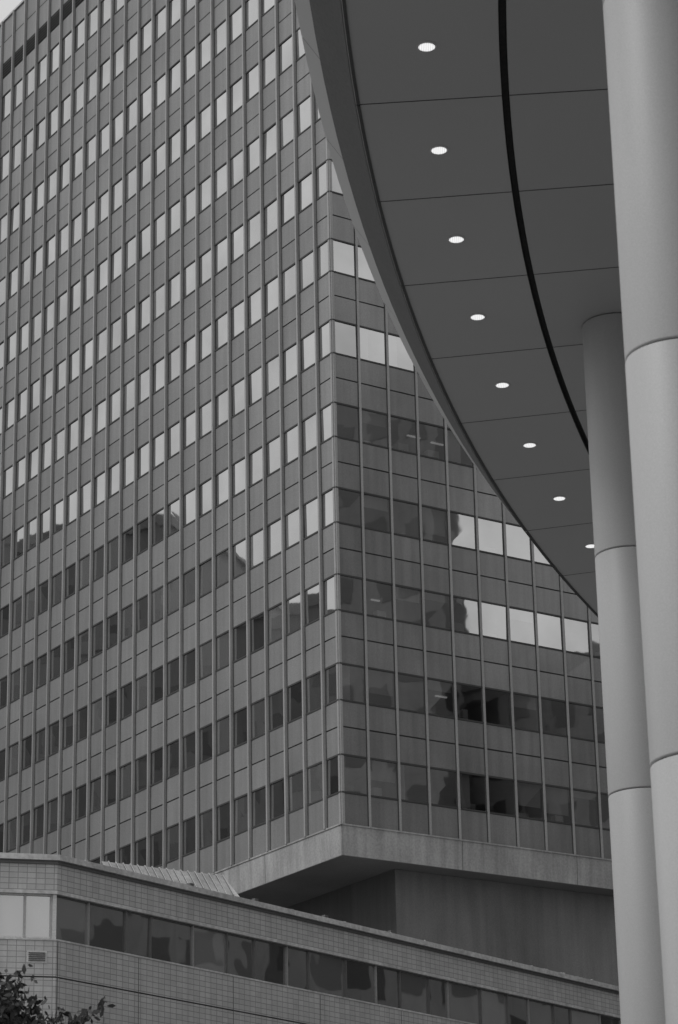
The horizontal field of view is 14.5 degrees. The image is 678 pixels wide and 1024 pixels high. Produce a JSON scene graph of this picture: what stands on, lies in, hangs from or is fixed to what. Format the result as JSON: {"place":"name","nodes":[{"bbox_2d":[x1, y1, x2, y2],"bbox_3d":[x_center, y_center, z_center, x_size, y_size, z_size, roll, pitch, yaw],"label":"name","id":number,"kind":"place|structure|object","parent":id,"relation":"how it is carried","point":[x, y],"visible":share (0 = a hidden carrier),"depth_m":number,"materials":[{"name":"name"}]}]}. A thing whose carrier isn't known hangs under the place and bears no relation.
{"place":"outdoors","nodes":[
{"label":"outdoors","id":0,"kind":"place"},
{"bbox_2d":[0,0,21,22],"label":"sky","id":1,"kind":"structure","parent":0,"point":[6,6],"materials":[{"name":"white"}]},
{"bbox_2d":[0,0,618,985],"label":"office tower","id":2,"kind":"structure","parent":0,"point":[296,612],"depth_m":119.27,"materials":[{"name":"grey concrete"}]},
{"bbox_2d":[0,0,338,866],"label":"side windows","id":3,"kind":"structure","parent":2,"relation":"in","point":[315,785],"depth_m":126.35,"materials":[{"name":"grey glass"}]},
{"bbox_2d":[332,161,609,828],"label":"front windows","id":4,"kind":"structure","parent":2,"relation":"in","point":[383,775],"depth_m":113.93,"materials":[{"name":"black glass"}]},
{"bbox_2d":[72,857,592,979],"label":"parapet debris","id":5,"kind":"object","parent":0,"point":[256,899],"visible":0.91,"depth_m":79.10,"materials":[{"name":"grey"}]},
{"label":"ground","id":6,"kind":"structure","parent":0,"visible":0},
{"bbox_2d":[0,964,115,1023],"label":"street tree","id":7,"kind":"object","parent":6,"relation":"on","point":[12,1007],"visible":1,"depth_m":27.95,"materials":[{"name":"black plant"}]},
{"bbox_2d":[0,862,620,1023],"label":"tiled walls","id":8,"kind":"structure","parent":6,"relation":"on","point":[88,977],"depth_m":74.40,"materials":[{"name":"tile"}]},
{"bbox_2d":[27,942,401,1023],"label":"joints and vent","id":9,"kind":"object","parent":8,"relation":"attached to","point":[36,956],"visible":0.99,"depth_m":69.85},
{"bbox_2d":[0,852,618,1023],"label":"parapet cap","id":10,"kind":"object","parent":8,"relation":"on","point":[100,869],"visible":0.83,"depth_m":77.39,"materials":[{"name":"grey concrete"}]},
{"bbox_2d":[101,861,239,896],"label":"rooflight","id":11,"kind":"object","parent":10,"relation":"on","point":[212,882],"visible":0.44,"depth_m":78.37,"materials":[{"name":"grey glass"}]},
{"bbox_2d":[0,893,620,1023],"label":"window frames","id":12,"kind":"structure","parent":8,"relation":"attached to","point":[53,909],"depth_m":76.49,"materials":[{"name":"metal"}]},
{"bbox_2d":[0,895,620,1023],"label":"strip windows","id":13,"kind":"structure","parent":8,"relation":"attached to","point":[171,941],"depth_m":76.72,"materials":[{"name":"black glass"}]},
{"bbox_2d":[593,313,650,793],"bbox_3d":[3.557,4.812,30.341,0.764,15.196,0.764,-1,-20,0],"label":"joint","id":14,"kind":"object","parent":6,"relation":"on","point":[599,553],"visible":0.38,"depth_m":30.68,"materials":[{"name":"grey metal"}]},
{"bbox_2d":[635,338,677,762],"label":"joint","id":15,"kind":"object","parent":6,"relation":"on","point":[635,350],"visible":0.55,"depth_m":18.72,"materials":[{"name":"grey metal"}]},
{"bbox_2d":[295,0,621,616],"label":"curved entrance canopy","id":16,"kind":"object","parent":15,"relation":"on","point":[469,145],"visible":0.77,"depth_m":30.00,"materials":[{"name":"white metal"}]},
{"bbox_3d":[2.625,7.468,15.875,0.920,0.170,0.920,-1,-20,0],"label":"base ring","id":17,"kind":"object","parent":6,"relation":"on","visible":0},
{"bbox_2d":[603,0,677,1023],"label":"cladding drums","id":18,"kind":"object","parent":17,"relation":"on","point":[641,41],"visible":1,"depth_m":18.79,"materials":[{"name":"grey metal"}]},
{"bbox_3d":[3.702,11.852,27.722,0.920,0.170,0.920,-1,-20,0],"label":"base ring","id":19,"kind":"object","parent":6,"relation":"on","visible":0},
{"bbox_2d":[582,313,665,1023],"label":"cladding drums","id":20,"kind":"object","parent":19,"relation":"on","point":[639,954],"visible":0.64,"depth_m":31.07,"materials":[{"name":"grey metal"}]}
]}

